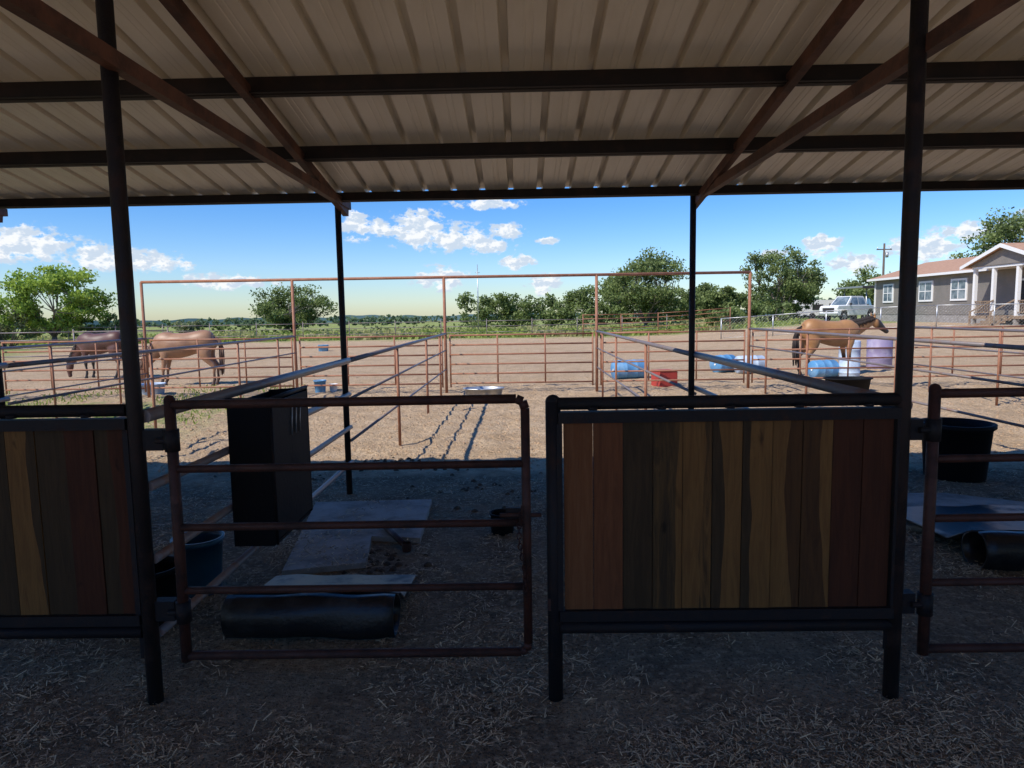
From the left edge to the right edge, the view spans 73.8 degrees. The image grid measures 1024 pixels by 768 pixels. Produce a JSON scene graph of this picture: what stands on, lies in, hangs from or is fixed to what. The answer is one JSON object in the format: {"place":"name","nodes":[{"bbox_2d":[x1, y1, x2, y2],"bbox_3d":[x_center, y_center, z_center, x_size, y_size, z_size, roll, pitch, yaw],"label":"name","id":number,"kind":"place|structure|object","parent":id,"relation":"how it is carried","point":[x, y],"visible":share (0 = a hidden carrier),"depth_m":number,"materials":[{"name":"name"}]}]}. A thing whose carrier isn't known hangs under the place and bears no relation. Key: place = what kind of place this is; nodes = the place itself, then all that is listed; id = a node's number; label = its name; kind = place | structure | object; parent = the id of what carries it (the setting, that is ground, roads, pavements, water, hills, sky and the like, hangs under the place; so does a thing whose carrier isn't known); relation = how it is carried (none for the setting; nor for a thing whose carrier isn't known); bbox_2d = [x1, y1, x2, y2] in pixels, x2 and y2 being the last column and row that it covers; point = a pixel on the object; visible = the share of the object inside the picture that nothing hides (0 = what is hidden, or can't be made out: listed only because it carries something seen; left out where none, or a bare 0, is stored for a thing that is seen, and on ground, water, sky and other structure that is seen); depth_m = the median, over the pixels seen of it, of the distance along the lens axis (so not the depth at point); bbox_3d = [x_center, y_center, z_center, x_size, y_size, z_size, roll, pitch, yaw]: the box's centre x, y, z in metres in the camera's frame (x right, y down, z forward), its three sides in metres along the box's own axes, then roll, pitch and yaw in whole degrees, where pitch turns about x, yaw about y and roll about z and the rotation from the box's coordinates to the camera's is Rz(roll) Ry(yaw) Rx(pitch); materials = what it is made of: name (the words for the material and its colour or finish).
{"place":"outdoors","nodes":[
{"label":"outdoors","id":0,"kind":"place"},
{"bbox_2d":[1,340,146,393],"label":"corral gate","id":1,"kind":"structure","parent":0,"point":[48,351],"depth_m":14.17,"materials":[{"name":"brown metal"}]},
{"bbox_2d":[17,309,766,328],"bbox_3d":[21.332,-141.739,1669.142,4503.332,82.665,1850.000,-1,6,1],"label":"hills","id":2,"kind":"structure","parent":0,"point":[222,320],"depth_m":2360.43,"materials":[{"name":"green plant"}]},
{"bbox_2d":[0,316,811,345],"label":"pasture grass","id":3,"kind":"structure","parent":0,"point":[436,331],"depth_m":52.28,"materials":[{"name":"green plant"}]},
{"bbox_2d":[0,315,1023,767],"bbox_3d":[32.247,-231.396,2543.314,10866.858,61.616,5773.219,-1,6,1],"label":"ground","id":4,"kind":"structure","parent":0,"point":[290,687],"depth_m":3.36,"materials":[{"name":"brown soil"}]},
{"bbox_2d":[0,304,44,346],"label":"bush","id":5,"kind":"object","parent":4,"relation":"on","point":[21,325],"visible":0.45,"depth_m":44.33,"materials":[{"name":"green plant"}]},
{"bbox_2d":[0,263,117,343],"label":"elm tree","id":6,"kind":"object","parent":4,"relation":"on","point":[77,303],"visible":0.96,"depth_m":44.40,"materials":[{"name":"green plant"}]},
{"bbox_2d":[0,338,146,417],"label":"pipe fence","id":7,"kind":"object","parent":4,"relation":"on","point":[52,366],"visible":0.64,"depth_m":11.44,"materials":[{"name":"brown metal"}]},
{"bbox_2d":[0,328,168,362],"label":"paddock fence","id":8,"kind":"object","parent":4,"relation":"on","point":[73,339],"visible":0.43,"depth_m":25.77,"materials":[{"name":"brown metal"}]},
{"bbox_2d":[66,331,122,377],"bbox_3d":[-11.632,-0.820,19.183,2.056,1.322,0.526,0,6,9],"label":"horse","id":9,"kind":"object","parent":4,"relation":"on","point":[112,335],"visible":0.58,"depth_m":18.97},
{"bbox_2d":[75,312,140,333],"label":"bush","id":10,"kind":"object","parent":4,"relation":"on","point":[106,323],"visible":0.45,"depth_m":46.58,"materials":[{"name":"green plant"}]},
{"bbox_2d":[0,335,294,427],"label":"pipe fence","id":11,"kind":"object","parent":4,"relation":"on","point":[4,365],"visible":0.6,"depth_m":8.56,"materials":[{"name":"brown metal"}]},
{"bbox_2d":[141,382,165,394],"bbox_3d":[-7.792,0.113,14.788,0.551,0.250,0.548,-1,6,1],"label":"water tub","id":12,"kind":"object","parent":4,"relation":"on","point":[159,384],"visible":0.45,"depth_m":14.66,"materials":[{"name":"grey plastic"}]},
{"bbox_2d":[4,383,304,424],"bbox_3d":[-9.323,0.454,12.478,9.006,0.080,7.565,-1,6,1],"label":"grass patch","id":13,"kind":"object","parent":4,"relation":"on","point":[87,395],"visible":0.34,"depth_m":14.08,"materials":[{"name":"green plant"}]},
{"bbox_2d":[154,556,176,625],"bbox_3d":[-1.932,1.126,3.660,0.322,0.310,0.316,-1,6,1],"label":"feed bucket","id":14,"kind":"object","parent":4,"relation":"on","point":[165,577],"visible":0.15,"depth_m":3.60,"materials":[{"name":"black plastic"}]},
{"bbox_2d":[140,330,224,384],"bbox_3d":[-8.069,-0.629,16.610,2.102,1.352,0.538,-1,6,-5],"label":"horse","id":15,"kind":"object","parent":4,"relation":"on","point":[203,334],"visible":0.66,"depth_m":16.44},
{"bbox_2d":[172,320,202,332],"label":"bush","id":16,"kind":"object","parent":4,"relation":"on","point":[189,327],"visible":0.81,"depth_m":51.90,"materials":[{"name":"green plant"}]},
{"bbox_2d":[170,531,224,598],"bbox_3d":[-1.857,1.072,4.055,0.301,0.340,0.295,-1,6,1],"label":"feed bucket","id":17,"kind":"object","parent":4,"relation":"on","point":[204,556],"visible":0.52,"depth_m":3.96,"materials":[{"name":"teal plastic"}]},
{"bbox_2d":[0,317,506,339],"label":"distant scrub","id":18,"kind":"object","parent":4,"relation":"on","point":[244,327],"visible":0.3,"depth_m":79.64,"materials":[{"name":"green plant"}]},
{"bbox_2d":[248,282,337,331],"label":"oak tree","id":19,"kind":"object","parent":4,"relation":"on","point":[267,311],"visible":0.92,"depth_m":69.11,"materials":[{"name":"green plant"}]},
{"bbox_2d":[143,333,446,636],"bbox_3d":[-1.429,0.174,8.456,0.055,1.303,11.250,-1,6,1],"label":"pipe fence","id":20,"kind":"object","parent":4,"relation":"on","point":[153,413],"visible":0.7,"depth_m":3.94,"materials":[{"name":"metal"}]},
{"bbox_2d":[225,385,312,545],"bbox_3d":[-1.336,0.429,3.822,0.238,0.784,0.618,-1,6,1],"label":"hay feeder","id":21,"kind":"object","parent":20,"relation":"attached to","point":[268,435],"visible":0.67,"depth_m":3.56,"materials":[{"name":"black plastic"}]},
{"bbox_2d":[221,574,415,639],"bbox_3d":[-1.020,1.156,3.787,0.862,0.234,0.775,-1,6,1],"label":"rolled rubber mat","id":22,"kind":"object","parent":4,"relation":"on","point":[357,615],"visible":0.93,"depth_m":3.42,"materials":[{"name":"black rubber"}]},
{"bbox_2d":[313,379,325,392],"bbox_3d":[-4.143,0.055,14.737,0.280,0.280,0.274,-1,6,1],"label":"feed bucket","id":23,"kind":"object","parent":4,"relation":"on","point":[318,389],"visible":0.94,"depth_m":14.64,"materials":[{"name":"blue plastic"}]},
{"bbox_2d":[317,345,328,350],"bbox_3d":[-8.876,-1.688,32.110,0.530,0.300,0.527,-1,6,1],"label":"water tub","id":24,"kind":"object","parent":4,"relation":"on","point":[322,349],"visible":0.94,"depth_m":31.91,"materials":[{"name":"blue plastic"}]},
{"bbox_2d":[329,383,337,391],"bbox_3d":[-3.910,0.085,14.938,0.196,0.180,0.190,-1,6,1],"label":"feed bucket","id":25,"kind":"object","parent":4,"relation":"on","point":[333,388],"visible":0.61,"depth_m":14.87,"materials":[{"name":"white plastic"}]},
{"bbox_2d":[282,499,431,574],"bbox_3d":[-1.172,1.119,5.087,1.040,0.068,1.620,-1,6,1],"label":"stall mat","id":26,"kind":"object","parent":4,"relation":"on","point":[331,511],"visible":0.7,"depth_m":4.97,"materials":[{"name":"grey rubber"}]},
{"bbox_2d":[67,315,666,340],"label":"paddock fence","id":27,"kind":"object","parent":4,"relation":"on","point":[441,332],"visible":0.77,"depth_m":46.01,"materials":[{"name":"brown metal"}]},
{"bbox_2d":[341,549,431,574],"bbox_3d":[-0.895,1.170,4.511,0.754,0.039,0.474,-1,6,1],"label":"manure pile","id":28,"kind":"object","parent":4,"relation":"on","point":[397,564],"visible":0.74,"depth_m":4.46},
{"bbox_2d":[383,528,411,552],"bbox_3d":[-0.827,1.084,4.861,0.069,0.072,0.550,-4,7,-27],"label":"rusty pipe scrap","id":29,"kind":"object","parent":4,"relation":"on","point":[406,546],"visible":0.87,"depth_m":4.72,"materials":[{"name":"metal"}]},
{"bbox_2d":[359,455,446,471],"bbox_3d":[-1.206,0.861,7.537,1.233,0.058,0.857,-1,6,1],"label":"manure pile","id":30,"kind":"object","parent":4,"relation":"on","point":[399,459],"visible":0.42,"depth_m":7.61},
{"bbox_2d":[393,460,468,475],"bbox_3d":[-0.872,0.888,7.223,1.262,0.048,0.644,0,6,6],"label":"manure pile","id":31,"kind":"object","parent":4,"relation":"on","point":[452,474],"visible":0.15,"depth_m":7.12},
{"bbox_2d":[139,271,751,397],"bbox_3d":[0.182,-0.979,13.972,27.959,2.510,0.059,-1,6,1],"label":"corral frame","id":32,"kind":"object","parent":4,"relation":"on","point":[443,278],"visible":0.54,"depth_m":13.89,"materials":[{"name":"brown metal"}]},
{"bbox_2d":[149,338,294,388],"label":"corral gate","id":33,"kind":"structure","parent":32,"relation":"attached to","point":[245,367],"depth_m":14.12,"materials":[{"name":"brown metal"}]},
{"bbox_2d":[299,335,443,387],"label":"corral gate","id":34,"kind":"structure","parent":32,"relation":"attached to","point":[348,365],"depth_m":14.08,"materials":[{"name":"brown metal"}]},
{"bbox_2d":[449,332,593,386],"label":"corral gate","id":35,"kind":"structure","parent":32,"relation":"attached to","point":[498,363],"depth_m":14.04,"materials":[{"name":"brown metal"}]},
{"bbox_2d":[600,330,744,384],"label":"corral gate","id":36,"kind":"structure","parent":32,"relation":"attached to","point":[696,360],"depth_m":14.00,"materials":[{"name":"brown metal"}]},
{"bbox_2d":[62,296,848,330],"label":"distant tree line","id":37,"kind":"object","parent":4,"relation":"on","point":[363,321],"visible":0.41,"depth_m":254.32,"materials":[{"name":"green plant"}]},
{"bbox_2d":[406,479,536,511],"bbox_3d":[-0.190,1.006,5.944,1.893,0.043,1.169,1,6,22],"label":"manure pile","id":38,"kind":"object","parent":4,"relation":"on","point":[472,510],"visible":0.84,"depth_m":6.21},
{"bbox_2d":[475,264,479,329],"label":"antenna pole","id":39,"kind":"object","parent":4,"relation":"on","point":[477,272],"visible":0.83,"depth_m":59.55,"materials":[{"name":"metal"}]},
{"bbox_2d":[463,386,503,394],"bbox_3d":[-0.543,0.180,13.096,0.801,0.220,0.531,-1,6,1],"label":"water trough","id":40,"kind":"object","parent":4,"relation":"on","point":[483,390],"visible":0.63,"depth_m":12.92,"materials":[{"name":"metal"}]},
{"bbox_2d":[489,509,513,535],"bbox_3d":[-0.073,1.033,5.085,0.196,0.160,0.190,-1,6,1],"label":"feed pan","id":41,"kind":"object","parent":4,"relation":"on","point":[495,514],"visible":0.59,"depth_m":5.02,"materials":[{"name":"black plastic"}]},
{"bbox_2d":[0,0,1023,704],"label":"barn shed","id":42,"kind":"structure","parent":4,"relation":"on","point":[120,108],"depth_m":3.91,"materials":[{"name":"metal"}]},
{"bbox_2d":[0,404,144,658],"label":"stall panel","id":43,"kind":"object","parent":42,"relation":"attached to","point":[68,561],"visible":0.92,"depth_m":2.82,"materials":[{"name":"brown wood"}]},
{"bbox_2d":[142,394,540,662],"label":"stall gate","id":44,"kind":"structure","parent":42,"relation":"attached to","point":[167,440],"depth_m":2.79,"materials":[{"name":"brown metal"}]},
{"bbox_2d":[545,392,902,701],"bbox_3d":[0.860,0.725,2.802,1.431,1.393,0.086,-1,6,1],"label":"stall panel","id":45,"kind":"object","parent":42,"relation":"attached to","point":[730,517],"visible":0.96,"depth_m":2.78,"materials":[{"name":"brown wood"}]},
{"bbox_2d":[902,383,1023,655],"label":"stall gate","id":46,"kind":"structure","parent":42,"relation":"attached to","point":[932,431],"depth_m":2.75,"materials":[{"name":"brown metal"}]},
{"bbox_2d":[0,445,1023,767],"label":"hay","id":47,"kind":"object","parent":4,"relation":"on","point":[920,743],"visible":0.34,"depth_m":2.72,"materials":[{"name":"beige plant"}]},
{"bbox_2d":[10,363,1023,473],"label":"dirt clods","id":48,"kind":"object","parent":4,"relation":"on","point":[390,437],"visible":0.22,"depth_m":9.67,"materials":[{"name":"brown soil"}]},
{"bbox_2d":[455,284,777,327],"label":"tree line","id":49,"kind":"object","parent":4,"relation":"on","point":[578,300],"visible":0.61,"depth_m":92.89,"materials":[{"name":"green plant"}]},
{"bbox_2d":[610,359,647,378],"bbox_3d":[2.842,-0.357,16.616,0.814,0.476,0.476,-2,6,-13],"label":"plastic barrel","id":50,"kind":"object","parent":4,"relation":"on","point":[624,366],"visible":0.62,"depth_m":16.44,"materials":[{"name":"blue plastic"}]},
{"bbox_2d":[593,246,688,325],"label":"oak tree","id":51,"kind":"object","parent":4,"relation":"on","point":[622,291],"visible":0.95,"depth_m":58.03,"materials":[{"name":"green plant"}]},
{"bbox_2d":[583,307,730,337],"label":"paddock fence","id":52,"kind":"object","parent":4,"relation":"on","point":[658,321],"visible":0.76,"depth_m":44.67,"materials":[{"name":"brown metal"}]},
{"bbox_2d":[651,369,677,386],"bbox_3d":[3.307,-0.131,14.825,0.430,0.344,0.430,-3,6,-16],"label":"red crate","id":53,"kind":"object","parent":4,"relation":"on","point":[669,374],"visible":0.69,"depth_m":14.64,"materials":[{"name":"plastic"}]},
{"bbox_2d":[681,282,743,316],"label":"oak tree","id":54,"kind":"object","parent":4,"relation":"on","point":[706,297],"visible":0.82,"depth_m":66.01,"materials":[{"name":"green plant"}]},
{"bbox_2d":[709,354,734,372],"bbox_3d":[5.538,-0.531,17.870,0.614,0.476,0.476,-4,7,-28],"label":"plastic barrel","id":55,"kind":"object","parent":4,"relation":"on","point":[715,365],"visible":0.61,"depth_m":17.73,"materials":[{"name":"blue plastic"}]},
{"bbox_2d":[704,305,747,325],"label":"bush","id":56,"kind":"object","parent":4,"relation":"on","point":[734,312],"visible":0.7,"depth_m":49.36,"materials":[{"name":"green plant"}]},
{"bbox_2d":[734,355,764,373],"bbox_3d":[6.082,-0.498,17.467,0.714,0.476,0.476,-1,6,-5],"label":"plastic barrel","id":57,"kind":"object","parent":4,"relation":"on","point":[759,362],"visible":0.41,"depth_m":17.30,"materials":[{"name":"white paint"}]},
{"bbox_2d":[596,330,912,409],"bbox_3d":[1.671,0.125,8.412,0.055,1.307,11.250,-1,6,1],"label":"pipe fence","id":58,"kind":"object","parent":4,"relation":"on","point":[819,384],"visible":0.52,"depth_m":5.13,"materials":[{"name":"brown metal"}]},
{"bbox_2d":[752,301,795,321],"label":"bush","id":59,"kind":"object","parent":4,"relation":"on","point":[764,309],"visible":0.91,"depth_m":51.33,"materials":[{"name":"green plant"}]},
{"bbox_2d":[739,245,828,314],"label":"oak tree","id":60,"kind":"object","parent":4,"relation":"on","point":[792,285],"visible":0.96,"depth_m":57.85,"materials":[{"name":"green plant"}]},
{"bbox_2d":[771,303,810,318],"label":"bush","id":61,"kind":"object","parent":4,"relation":"on","point":[800,309],"visible":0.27,"depth_m":59.40,"materials":[{"name":"green plant"}]},
{"bbox_2d":[766,281,818,312],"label":"oak tree","id":62,"kind":"object","parent":4,"relation":"on","point":[782,296],"visible":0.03,"depth_m":90.63,"materials":[{"name":"green plant"}]},
{"bbox_2d":[792,300,833,318],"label":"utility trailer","id":63,"kind":"object","parent":4,"relation":"on","point":[819,305],"visible":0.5,"depth_m":65.22,"materials":[{"name":"white paint"}]},
{"bbox_2d":[808,360,838,376],"bbox_3d":[7.315,-0.353,16.058,0.614,0.435,0.435,-2,6,-13],"label":"plastic barrel","id":64,"kind":"object","parent":4,"relation":"on","point":[822,372],"visible":0.73,"depth_m":15.90,"materials":[{"name":"blue plastic"}]},
{"bbox_2d":[792,313,888,374],"bbox_3d":[8.045,-0.979,16.685,2.508,1.503,0.550,-2,6,-7],"label":"horse","id":65,"kind":"object","parent":4,"relation":"on","point":[869,321],"visible":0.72,"depth_m":16.48},
{"bbox_2d":[819,296,873,320],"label":"suv","id":66,"kind":"object","parent":4,"relation":"on","point":[841,303],"visible":0.77,"depth_m":53.11,"materials":[{"name":"paint"}]},
{"bbox_2d":[823,376,872,389],"bbox_3d":[6.539,0.016,13.292,0.935,0.280,0.620,-1,6,1],"label":"water trough","id":67,"kind":"object","parent":4,"relation":"on","point":[860,382],"visible":0.59,"depth_m":13.07,"materials":[{"name":"black plastic"}]},
{"bbox_2d":[838,340,860,363],"bbox_3d":[9.201,-0.813,18.602,0.559,0.750,0.559,-1,6,1],"label":"plastic barrel","id":68,"kind":"object","parent":4,"relation":"on","point":[856,352],"visible":0.21,"depth_m":18.34,"materials":[{"name":"white plastic"}]},
{"bbox_2d":[839,360,860,375],"bbox_3d":[7.839,-0.341,15.853,0.455,0.420,0.455,-1,6,1],"label":"plastic barrel","id":69,"kind":"object","parent":4,"relation":"on","point":[852,372],"visible":0.49,"depth_m":15.68,"materials":[{"name":"white plastic"}]},
{"bbox_2d":[836,286,874,316],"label":"carport","id":70,"kind":"object","parent":4,"relation":"on","point":[862,287],"visible":0.16,"depth_m":59.93,"materials":[{"name":"metal"}]},
{"bbox_2d":[832,264,890,304],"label":"oak tree","id":71,"kind":"object","parent":4,"relation":"on","point":[865,275],"visible":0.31,"depth_m":83.43,"materials":[{"name":"green plant"}]},
{"bbox_2d":[861,298,871,317],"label":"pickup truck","id":72,"kind":"object","parent":4,"relation":"on","point":[868,303],"visible":0.06,"depth_m":60.52,"materials":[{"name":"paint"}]},
{"bbox_2d":[720,303,1023,338],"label":"chain link fence","id":73,"kind":"object","parent":4,"relation":"on","point":[772,320],"visible":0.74,"depth_m":34.49,"materials":[{"name":"metal"}]},
{"bbox_2d":[866,339,892,368],"bbox_3d":[9.795,-0.831,18.191,0.642,0.850,0.642,-1,6,1],"label":"plastic barrel","id":74,"kind":"object","parent":4,"relation":"on","point":[879,352],"visible":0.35,"depth_m":17.94,"materials":[{"name":"purple plastic"}]},
{"bbox_2d":[876,243,891,274],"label":"utility pole","id":75,"kind":"object","parent":4,"relation":"on","point":[886,255],"visible":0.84,"depth_m":68.51,"materials":[{"name":"brown wood"}]},
{"bbox_2d":[748,328,1023,427],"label":"pipe fence","id":76,"kind":"object","parent":4,"relation":"on","point":[986,345],"visible":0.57,"depth_m":7.99,"materials":[{"name":"brown metal"}]},
{"bbox_2d":[875,267,1023,323],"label":"walls","id":77,"kind":"structure","parent":4,"relation":"on","point":[1005,286],"depth_m":42.05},
{"bbox_2d":[867,265,1023,314],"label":"windows and door","id":78,"kind":"structure","parent":77,"relation":"attached to","point":[958,289],"depth_m":43.98,"materials":[{"name":"glass"},{"name":"white painted wood"}]},
{"bbox_2d":[872,256,1023,278],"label":"roof","id":79,"kind":"structure","parent":77,"relation":"on","point":[950,265],"depth_m":46.23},
{"bbox_2d":[921,417,997,482],"bbox_3d":[4.222,0.626,6.497,0.636,0.530,0.633,-1,6,1],"label":"muck tub","id":80,"kind":"object","parent":4,"relation":"on","point":[960,436],"visible":0.76,"depth_m":6.27,"materials":[{"name":"black plastic"}]},
{"bbox_2d":[906,505,1023,570],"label":"rolled rubber mat","id":81,"kind":"object","parent":4,"relation":"on","point":[995,545],"visible":0.91,"depth_m":4.36,"materials":[{"name":"black rubber"}]},
{"bbox_2d":[906,493,1023,531],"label":"stall mat","id":82,"kind":"object","parent":4,"relation":"on","point":[942,499],"visible":0.23,"depth_m":5.56,"materials":[{"name":"grey rubber"}]},
{"bbox_2d":[913,326,1023,405],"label":"pipe fence","id":83,"kind":"object","parent":4,"relation":"on","point":[999,351],"visible":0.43,"depth_m":11.62,"materials":[{"name":"brown metal"}]},
{"bbox_2d":[949,206,1023,258],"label":"oak tree","id":84,"kind":"object","parent":4,"relation":"on","point":[1007,229],"visible":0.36,"depth_m":57.85,"materials":[{"name":"green plant"}]},
{"bbox_2d":[960,243,1023,325],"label":"porch","id":85,"kind":"object","parent":4,"relation":"on","point":[996,257],"visible":0.9,"depth_m":35.68,"materials":[{"name":"white wood"}]},
{"bbox_2d":[0,184,1023,320],"label":"sky","id":86,"kind":"structure","parent":0,"point":[844,231],"materials":[{"name":"blue"}]},
{"bbox_2d":[751,327,896,382],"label":"corral gate","id":87,"kind":"structure","parent":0,"point":[800,349],"depth_m":13.95,"materials":[{"name":"brown metal"}]},
{"bbox_2d":[913,325,1023,376],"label":"fence","id":88,"kind":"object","parent":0,"point":[953,356],"depth_m":13.91,"materials":[{"name":"brown metal"}]}
]}

